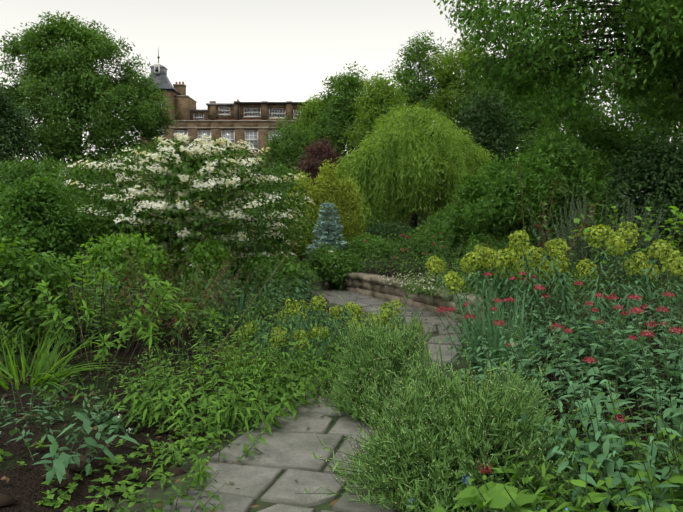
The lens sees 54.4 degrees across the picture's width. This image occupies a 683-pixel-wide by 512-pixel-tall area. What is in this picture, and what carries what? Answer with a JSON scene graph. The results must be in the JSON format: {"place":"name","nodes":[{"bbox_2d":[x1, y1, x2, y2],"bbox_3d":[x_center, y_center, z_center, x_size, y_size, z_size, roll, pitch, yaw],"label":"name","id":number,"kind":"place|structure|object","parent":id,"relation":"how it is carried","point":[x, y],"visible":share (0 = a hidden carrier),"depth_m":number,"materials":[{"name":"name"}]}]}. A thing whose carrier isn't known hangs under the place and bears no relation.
{"place":"outdoors","nodes":[
{"label":"outdoors","id":0,"kind":"place"},
{"bbox_2d":[112,283,470,511],"bbox_3d":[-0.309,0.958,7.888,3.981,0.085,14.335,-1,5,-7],"label":"path paving","id":1,"kind":"structure","parent":0,"point":[293,444],"depth_m":4.10,"materials":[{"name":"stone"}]},
{"bbox_2d":[67,457,228,511],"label":"plant","id":2,"kind":"object","parent":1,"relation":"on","point":[108,504],"visible":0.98,"depth_m":3.40,"materials":[{"name":"green plant"}]},
{"bbox_2d":[0,0,681,197],"label":"sky","id":3,"kind":"structure","parent":0,"point":[223,51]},
{"bbox_2d":[0,203,682,511],"bbox_3d":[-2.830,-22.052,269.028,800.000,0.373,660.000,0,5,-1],"label":"ground","id":4,"kind":"structure","parent":0,"point":[20,484],"depth_m":5.10,"materials":[{"name":"soil"}]},
{"bbox_2d":[0,169,15,191],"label":"shrub","id":5,"kind":"object","parent":4,"relation":"on","point":[2,182],"visible":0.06,"depth_m":18.95,"materials":[{"name":"green plant"}]},
{"bbox_2d":[0,179,30,243],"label":"dark shrub","id":6,"kind":"object","parent":4,"relation":"on","point":[2,187],"visible":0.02,"depth_m":11.08,"materials":[{"name":"green plant"}]},
{"bbox_2d":[0,77,48,169],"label":"dark tree","id":7,"kind":"object","parent":4,"relation":"on","point":[9,140],"visible":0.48,"depth_m":25.41,"materials":[{"name":"green plant"}]},
{"bbox_2d":[0,155,70,201],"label":"shrub","id":8,"kind":"object","parent":4,"relation":"on","point":[22,172],"visible":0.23,"depth_m":21.99,"materials":[{"name":"green plant"}]},
{"bbox_2d":[0,236,92,354],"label":"bed shrub","id":9,"kind":"object","parent":4,"relation":"on","point":[19,275],"visible":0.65,"depth_m":6.73,"materials":[{"name":"green plant"}]},
{"bbox_2d":[0,172,97,294],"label":"dark shrub","id":10,"kind":"object","parent":4,"relation":"on","point":[44,220],"visible":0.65,"depth_m":9.40,"materials":[{"name":"green plant"}]},
{"bbox_2d":[0,378,114,444],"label":"plant","id":11,"kind":"object","parent":4,"relation":"on","point":[9,410],"visible":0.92,"depth_m":4.70,"materials":[{"name":"green plant"}]},
{"bbox_2d":[0,310,132,397],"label":"daylily plant","id":12,"kind":"object","parent":4,"relation":"on","point":[43,359],"visible":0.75,"depth_m":5.82,"materials":[{"name":"green plant"}]},
{"bbox_2d":[0,272,146,351],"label":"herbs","id":13,"kind":"object","parent":4,"relation":"on","point":[69,331],"visible":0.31,"depth_m":7.11,"materials":[{"name":"green plant"}]},
{"bbox_2d":[8,405,139,484],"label":"broad-leaved plant","id":14,"kind":"object","parent":4,"relation":"on","point":[62,461],"visible":0.96,"depth_m":3.88,"materials":[{"name":"green plant"}]},
{"bbox_2d":[2,235,158,330],"bbox_3d":[-3.554,0.321,8.475,2.380,1.178,2.329,0,5,-1],"label":"tall plant","id":15,"kind":"object","parent":4,"relation":"on","point":[108,284],"visible":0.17,"depth_m":8.49,"materials":[{"name":"green plant"}]},
{"bbox_2d":[12,348,158,408],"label":"plant","id":16,"kind":"object","parent":4,"relation":"on","point":[47,396],"visible":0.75,"depth_m":5.32,"materials":[{"name":"green plant"}]},
{"bbox_2d":[0,11,177,178],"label":"lime tree","id":17,"kind":"object","parent":4,"relation":"on","point":[78,83],"visible":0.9,"depth_m":35.35,"materials":[{"name":"green plant"}]},
{"bbox_2d":[0,254,179,369],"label":"whorled shrub","id":18,"kind":"object","parent":4,"relation":"on","point":[166,295],"visible":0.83,"depth_m":6.41,"materials":[{"name":"green plant"}]},
{"bbox_2d":[49,152,138,230],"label":"shrub","id":19,"kind":"object","parent":4,"relation":"on","point":[69,175],"visible":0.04,"depth_m":20.17,"materials":[{"name":"green plant"}]},
{"bbox_2d":[0,437,206,511],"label":"weeds","id":20,"kind":"object","parent":4,"relation":"on","point":[102,489],"visible":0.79,"depth_m":3.88,"materials":[{"name":"green plant"}]},
{"bbox_2d":[90,403,142,435],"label":"leafy plant","id":21,"kind":"object","parent":4,"relation":"on","point":[120,424],"visible":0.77,"depth_m":4.66,"materials":[{"name":"green plant"}]},
{"bbox_2d":[68,183,173,288],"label":"shrub","id":22,"kind":"object","parent":4,"relation":"on","point":[108,222],"visible":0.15,"depth_m":10.53,"materials":[{"name":"green plant"}]},
{"bbox_2d":[73,229,171,311],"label":"bed shrub","id":23,"kind":"object","parent":4,"relation":"on","point":[113,243],"visible":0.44,"depth_m":8.83,"materials":[{"name":"green plant"}]},
{"bbox_2d":[34,232,259,348],"bbox_3d":[-2.250,0.340,7.826,2.560,1.250,2.485,0,5,-1],"label":"leafy plant","id":24,"kind":"object","parent":4,"relation":"on","point":[172,332],"visible":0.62,"depth_m":7.51,"materials":[{"name":"green plant"}]},
{"bbox_2d":[112,143,191,220],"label":"shrub","id":25,"kind":"object","parent":4,"relation":"on","point":[146,152],"depth_m":23.31,"materials":[{"name":"green plant"}]},
{"bbox_2d":[128,300,224,363],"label":"leafy plant","id":26,"kind":"object","parent":4,"relation":"on","point":[140,332],"visible":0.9,"depth_m":6.39,"materials":[{"name":"green plant"}]},
{"bbox_2d":[143,266,216,318],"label":"leafy plant","id":27,"kind":"object","parent":4,"relation":"on","point":[177,296],"visible":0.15,"depth_m":9.09,"materials":[{"name":"green plant"}]},
{"bbox_2d":[68,237,299,433],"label":"dry plant canes","id":28,"kind":"object","parent":4,"relation":"on","point":[212,355],"visible":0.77,"depth_m":6.08,"materials":[{"name":"brown plant"}]},
{"bbox_2d":[57,133,316,286],"bbox_3d":[-2.742,-0.738,11.630,4.527,2.741,4.599,0,5,-1],"label":"flowering shrub","id":29,"kind":"object","parent":4,"relation":"on","point":[150,172],"visible":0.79,"depth_m":10.55,"materials":[{"name":"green plant"}]},
{"bbox_2d":[97,260,294,341],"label":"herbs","id":30,"kind":"object","parent":4,"relation":"on","point":[262,312],"visible":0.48,"depth_m":8.01,"materials":[{"name":"green plant"}]},
{"bbox_2d":[172,162,224,238],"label":"shrub","id":31,"kind":"object","parent":4,"relation":"on","point":[191,198],"depth_m":26.16,"materials":[{"name":"green plant"}]},
{"bbox_2d":[164,234,237,302],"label":"viburnum shrub","id":32,"kind":"object","parent":4,"relation":"on","point":[208,255],"visible":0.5,"depth_m":9.95,"materials":[{"name":"green plant"}]},
{"bbox_2d":[36,322,370,511],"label":"plants","id":33,"kind":"object","parent":4,"relation":"on","point":[105,478],"visible":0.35,"depth_m":3.94,"materials":[{"name":"green plant"}]},
{"bbox_2d":[141,413,269,489],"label":"plant","id":34,"kind":"object","parent":4,"relation":"on","point":[201,471],"visible":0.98,"depth_m":4.05,"materials":[{"name":"green plant"}]},
{"bbox_2d":[87,326,326,439],"bbox_3d":[-0.938,0.931,5.142,1.705,0.634,1.755,0,5,-1],"label":"green plant","id":35,"kind":"object","parent":4,"relation":"on","point":[169,389],"visible":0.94,"depth_m":4.83,"materials":[{"name":"green plant"}]},
{"bbox_2d":[140,49,314,212],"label":"brick house","id":36,"kind":"structure","parent":4,"relation":"on","point":[239,121],"depth_m":59.37,"materials":[{"name":"brick"}]},
{"bbox_2d":[192,336,275,371],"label":"leafy plant","id":37,"kind":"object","parent":4,"relation":"on","point":[236,355],"visible":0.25,"depth_m":6.34,"materials":[{"name":"green plant"}]},
{"bbox_2d":[205,283,270,331],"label":"iris plant","id":38,"kind":"object","parent":4,"relation":"on","point":[241,306],"visible":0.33,"depth_m":8.18,"materials":[{"name":"green plant"}]},
{"bbox_2d":[156,248,320,314],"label":"leafy plant","id":39,"kind":"object","parent":4,"relation":"on","point":[297,290],"visible":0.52,"depth_m":9.52,"materials":[{"name":"green plant"}]},
{"bbox_2d":[149,276,357,389],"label":"tall plant weeds","id":40,"kind":"object","parent":4,"relation":"on","point":[252,344],"visible":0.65,"depth_m":6.00,"materials":[{"name":"green plant"}]},
{"bbox_2d":[241,162,313,239],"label":"shrub behind conifer","id":41,"kind":"object","parent":4,"relation":"on","point":[290,170],"visible":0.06,"depth_m":23.39,"materials":[{"name":"green plant"}]},
{"bbox_2d":[233,248,322,301],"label":"viburnum shrub","id":42,"kind":"object","parent":4,"relation":"on","point":[290,270],"visible":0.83,"depth_m":10.26,"materials":[{"name":"green plant"}]},
{"bbox_2d":[259,114,316,183],"bbox_3d":[-3.079,-5.132,39.638,4.555,6.663,3.748,4,7,42],"label":"tree","id":43,"kind":"object","parent":4,"relation":"on","point":[289,149],"visible":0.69,"depth_m":38.81,"materials":[{"name":"green plant"}]},
{"bbox_2d":[224,324,352,404],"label":"green plant","id":44,"kind":"object","parent":4,"relation":"on","point":[333,369],"visible":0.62,"depth_m":5.45,"materials":[{"name":"green plant"}]},
{"bbox_2d":[279,170,322,260],"bbox_3d":[-1.027,-0.994,16.881,1.240,2.334,1.097,0,5,-1],"label":"golden conifer","id":45,"kind":"object","parent":4,"relation":"on","point":[305,185],"visible":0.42,"depth_m":16.67,"materials":[{"name":"green plant"}]},
{"bbox_2d":[162,290,463,504],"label":"joint grass tufts","id":46,"kind":"object","parent":4,"relation":"on","point":[288,413],"visible":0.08,"depth_m":4.89,"materials":[{"name":"green plant"}]},
{"bbox_2d":[290,94,343,170],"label":"poplar tree","id":47,"kind":"object","parent":4,"relation":"on","point":[310,112],"visible":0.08,"depth_m":46.45,"materials":[{"name":"green plant"}]},
{"bbox_2d":[288,136,349,194],"bbox_3d":[-0.987,-3.158,29.778,2.976,4.407,2.872,0,5,-1],"label":"purple plum tree","id":48,"kind":"object","parent":4,"relation":"on","point":[321,152],"visible":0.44,"depth_m":29.23,"materials":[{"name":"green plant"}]},
{"bbox_2d":[302,202,348,259],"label":"blue spruce","id":49,"kind":"object","parent":4,"relation":"on","point":[328,240],"visible":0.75,"depth_m":14.84,"materials":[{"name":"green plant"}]},
{"bbox_2d":[234,295,423,369],"bbox_3d":[-0.073,0.781,6.870,1.880,0.791,1.778,1,5,12],"label":"euphorbia","id":50,"kind":"object","parent":4,"relation":"on","point":[386,316],"visible":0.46,"depth_m":6.62,"materials":[{"name":"green plant"}]},
{"bbox_2d":[311,158,348,250],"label":"golden conifer","id":51,"kind":"object","parent":4,"relation":"on","point":[327,187],"visible":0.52,"depth_m":16.95,"materials":[{"name":"green plant"}]},
{"bbox_2d":[301,242,365,290],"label":"rose shrub","id":52,"kind":"object","parent":4,"relation":"on","point":[324,261],"depth_m":11.51,"materials":[{"name":"green plant"}]},
{"bbox_2d":[305,61,374,168],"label":"poplar tree","id":53,"kind":"object","parent":4,"relation":"on","point":[340,108],"visible":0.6,"depth_m":42.27,"materials":[{"name":"green plant"}]},
{"bbox_2d":[335,175,368,254],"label":"golden conifer","id":54,"kind":"object","parent":4,"relation":"on","point":[355,224],"visible":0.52,"depth_m":17.22,"materials":[{"name":"green plant"}]},
{"bbox_2d":[332,232,405,260],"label":"shrub","id":55,"kind":"object","parent":4,"relation":"on","point":[358,244],"visible":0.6,"depth_m":15.03,"materials":[{"name":"green plant"}]},
{"bbox_2d":[338,70,417,218],"bbox_3d":[2.347,-6.334,39.317,5.023,9.095,4.093,0,5,-1],"label":"poplar tree","id":56,"kind":"object","parent":4,"relation":"on","point":[379,99],"visible":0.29,"depth_m":38.65,"materials":[{"name":"green plant"}]},
{"bbox_2d":[239,262,526,330],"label":"garden wall","id":57,"kind":"structure","parent":4,"relation":"on","point":[370,285],"depth_m":10.20,"materials":[{"name":"stone"}]},
{"bbox_2d":[395,267,487,297],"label":"white flowers","id":58,"kind":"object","parent":57,"relation":"on","point":[421,287],"depth_m":9.14,"materials":[{"name":"green plant"}]},
{"bbox_2d":[319,293,448,426],"bbox_3d":[0.348,0.761,5.057,1.040,0.889,1.303,0,5,-1],"label":"santolina plant","id":59,"kind":"object","parent":4,"relation":"on","point":[372,346],"visible":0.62,"depth_m":4.83,"materials":[{"name":"green plant"}]},
{"bbox_2d":[362,217,431,258],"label":"shrub","id":60,"kind":"object","parent":4,"relation":"on","point":[376,229],"visible":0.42,"depth_m":18.01,"materials":[{"name":"green plant"}]},
{"bbox_2d":[335,99,494,232],"bbox_3d":[2.477,-2.666,21.772,6.475,4.817,4.752,0,5,-1],"label":"weeping willow tree","id":61,"kind":"object","parent":4,"relation":"on","point":[409,171],"visible":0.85,"depth_m":20.42,"materials":[{"name":"green plant"}]},
{"bbox_2d":[385,30,453,220],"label":"poplar tree","id":62,"kind":"object","parent":4,"relation":"on","point":[418,91],"visible":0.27,"depth_m":44.04,"materials":[{"name":"green plant"}]},
{"bbox_2d":[378,272,460,286],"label":"white flowers","id":63,"kind":"object","parent":4,"relation":"on","point":[394,282],"visible":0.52,"depth_m":10.08,"materials":[{"name":"grey plant"}]},
{"bbox_2d":[385,271,463,295],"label":"white daisies","id":64,"kind":"object","parent":4,"relation":"on","point":[418,287],"visible":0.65,"depth_m":9.05,"materials":[{"name":"grey plant"}]},
{"bbox_2d":[346,234,514,279],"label":"plant","id":65,"kind":"object","parent":4,"relation":"on","point":[407,263],"visible":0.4,"depth_m":11.51,"materials":[{"name":"green plant"}]},
{"bbox_2d":[394,222,466,261],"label":"rose shrub","id":66,"kind":"object","parent":4,"relation":"on","point":[425,239],"depth_m":13.65,"materials":[{"name":"green plant"}]},
{"bbox_2d":[295,312,623,511],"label":"santolina plant","id":67,"kind":"object","parent":4,"relation":"on","point":[433,425],"visible":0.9,"depth_m":3.43,"materials":[{"name":"green plant"}]},
{"bbox_2d":[421,32,501,164],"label":"poplar tree","id":68,"kind":"object","parent":4,"relation":"on","point":[447,104],"visible":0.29,"depth_m":42.35,"materials":[{"name":"green plant"}]},
{"bbox_2d":[421,197,509,260],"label":"shrub","id":69,"kind":"object","parent":4,"relation":"on","point":[440,218],"visible":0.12,"depth_m":14.24,"materials":[{"name":"green plant"}]},
{"bbox_2d":[438,170,513,260],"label":"bay shrub","id":70,"kind":"object","parent":4,"relation":"on","point":[462,224],"visible":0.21,"depth_m":13.29,"materials":[{"name":"green plant"}]},
{"bbox_2d":[449,301,509,349],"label":"grass blades","id":71,"kind":"object","parent":4,"relation":"on","point":[467,321],"visible":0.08,"depth_m":6.90,"materials":[{"name":"green plant"}]},
{"bbox_2d":[425,242,538,318],"bbox_3d":[1.692,0.286,7.807,1.161,0.963,0.973,-3,6,-28],"label":"euphorbia","id":72,"kind":"object","parent":4,"relation":"on","point":[441,266],"visible":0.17,"depth_m":7.82,"materials":[{"name":"green plant"}]},
{"bbox_2d":[440,81,523,175],"bbox_3d":[5.692,-4.066,27.793,3.732,6.582,3.346,0,5,-1],"label":"dark tree","id":73,"kind":"object","parent":4,"relation":"on","point":[481,122],"visible":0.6,"depth_m":27.07,"materials":[{"name":"green plant"}]},
{"bbox_2d":[459,228,515,264],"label":"rose shrub","id":74,"kind":"object","parent":4,"relation":"on","point":[487,238],"depth_m":12.32,"materials":[{"name":"green plant"}]},
{"bbox_2d":[457,287,542,390],"bbox_3d":[1.367,0.707,5.716,0.607,0.930,0.770,-2,6,-26],"label":"iris fan","id":75,"kind":"object","parent":4,"relation":"on","point":[490,329],"visible":0.44,"depth_m":5.68},
{"bbox_2d":[418,233,598,295],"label":"plant","id":76,"kind":"object","parent":4,"relation":"on","point":[461,274],"visible":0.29,"depth_m":9.73,"materials":[{"name":"green plant"}]},
{"bbox_2d":[466,39,558,162],"bbox_3d":[7.887,-5.686,31.539,5.075,9.158,4.459,0,5,-1],"label":"dark tree","id":77,"kind":"object","parent":4,"relation":"on","point":[525,119],"visible":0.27,"depth_m":30.47,"materials":[{"name":"green plant"}]},
{"bbox_2d":[461,153,565,265],"bbox_3d":[3.224,-0.741,12.389,1.990,2.413,1.695,0,5,-1],"label":"bay shrub","id":78,"kind":"object","parent":4,"relation":"on","point":[502,206],"visible":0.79,"depth_m":12.06,"materials":[{"name":"green plant"}]},
{"bbox_2d":[409,434,682,511],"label":"leafy ground plants","id":79,"kind":"object","parent":4,"relation":"on","point":[492,494],"visible":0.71,"depth_m":3.01,"materials":[{"name":"green plant"}]},
{"bbox_2d":[433,0,682,260],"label":"ash tree","id":80,"kind":"object","parent":4,"relation":"on","point":[651,30],"visible":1,"depth_m":12.97,"materials":[{"name":"green plant"}]},
{"bbox_2d":[433,268,682,390],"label":"valerian","id":81,"kind":"object","parent":4,"relation":"on","point":[540,332],"visible":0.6,"depth_m":5.76,"materials":[{"name":"green plant"}]},
{"bbox_2d":[514,153,608,310],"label":"rose canes","id":82,"kind":"object","parent":4,"relation":"on","point":[547,224],"visible":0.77,"depth_m":7.60,"materials":[{"name":"green plant"}]},
{"bbox_2d":[443,221,682,356],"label":"euphorbia","id":83,"kind":"object","parent":4,"relation":"on","point":[477,260],"visible":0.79,"depth_m":7.01,"materials":[{"name":"green plant"}]},
{"bbox_2d":[516,31,610,153],"bbox_3d":[11.630,-6.860,35.699,5.870,10.764,5.726,0,5,-1],"label":"dark tree","id":84,"kind":"object","parent":4,"relation":"on","point":[556,87],"visible":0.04,"depth_m":34.42,"materials":[{"name":"green plant"}]},
{"bbox_2d":[445,290,682,511],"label":"valerian","id":85,"kind":"object","parent":4,"relation":"on","point":[588,409],"visible":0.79,"depth_m":4.23,"materials":[{"name":"green plant"}]},
{"bbox_2d":[519,132,617,265],"bbox_3d":[4.247,-1.031,12.940,2.151,2.754,1.957,0,5,-1],"label":"bay shrub","id":86,"kind":"object","parent":4,"relation":"on","point":[578,170],"visible":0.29,"depth_m":12.38,"materials":[{"name":"green plant"}]},
{"bbox_2d":[470,247,682,305],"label":"plant","id":87,"kind":"object","parent":4,"relation":"on","point":[580,286],"visible":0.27,"depth_m":8.71,"materials":[{"name":"green plant"}]},
{"bbox_2d":[478,381,682,511],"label":"leafy plants","id":88,"kind":"object","parent":4,"relation":"on","point":[675,494],"visible":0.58,"depth_m":3.18,"materials":[{"name":"green plant"}]},
{"bbox_2d":[511,104,678,259],"bbox_3d":[6.358,-1.739,16.862,4.832,4.195,4.397,0,5,-1],"label":"shrub","id":89,"kind":"object","parent":4,"relation":"on","point":[598,137],"visible":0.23,"depth_m":16.08,"materials":[{"name":"green plant"}]},
{"bbox_2d":[524,271,682,391],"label":"plant","id":90,"kind":"object","parent":4,"relation":"on","point":[628,367],"visible":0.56,"depth_m":5.73,"materials":[{"name":"green plant"}]},
{"bbox_2d":[528,181,682,286],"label":"rosemary shrub","id":91,"kind":"object","parent":4,"relation":"on","point":[586,249],"visible":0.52,"depth_m":10.24,"materials":[{"name":"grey plant"}]},
{"bbox_2d":[571,203,682,292],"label":"fresh shrub","id":92,"kind":"object","parent":4,"relation":"on","point":[648,238],"visible":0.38,"depth_m":9.18,"materials":[{"name":"green plant"}]},
{"bbox_2d":[595,124,682,267],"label":"dark shrub","id":93,"kind":"object","parent":4,"relation":"on","point":[659,175],"visible":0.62,"depth_m":12.51,"materials":[{"name":"green plant"}]},
{"bbox_2d":[597,38,682,211],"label":"dark tree","id":94,"kind":"object","parent":4,"relation":"on","point":[623,106],"visible":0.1,"depth_m":29.00,"materials":[{"name":"green plant"}]}
]}

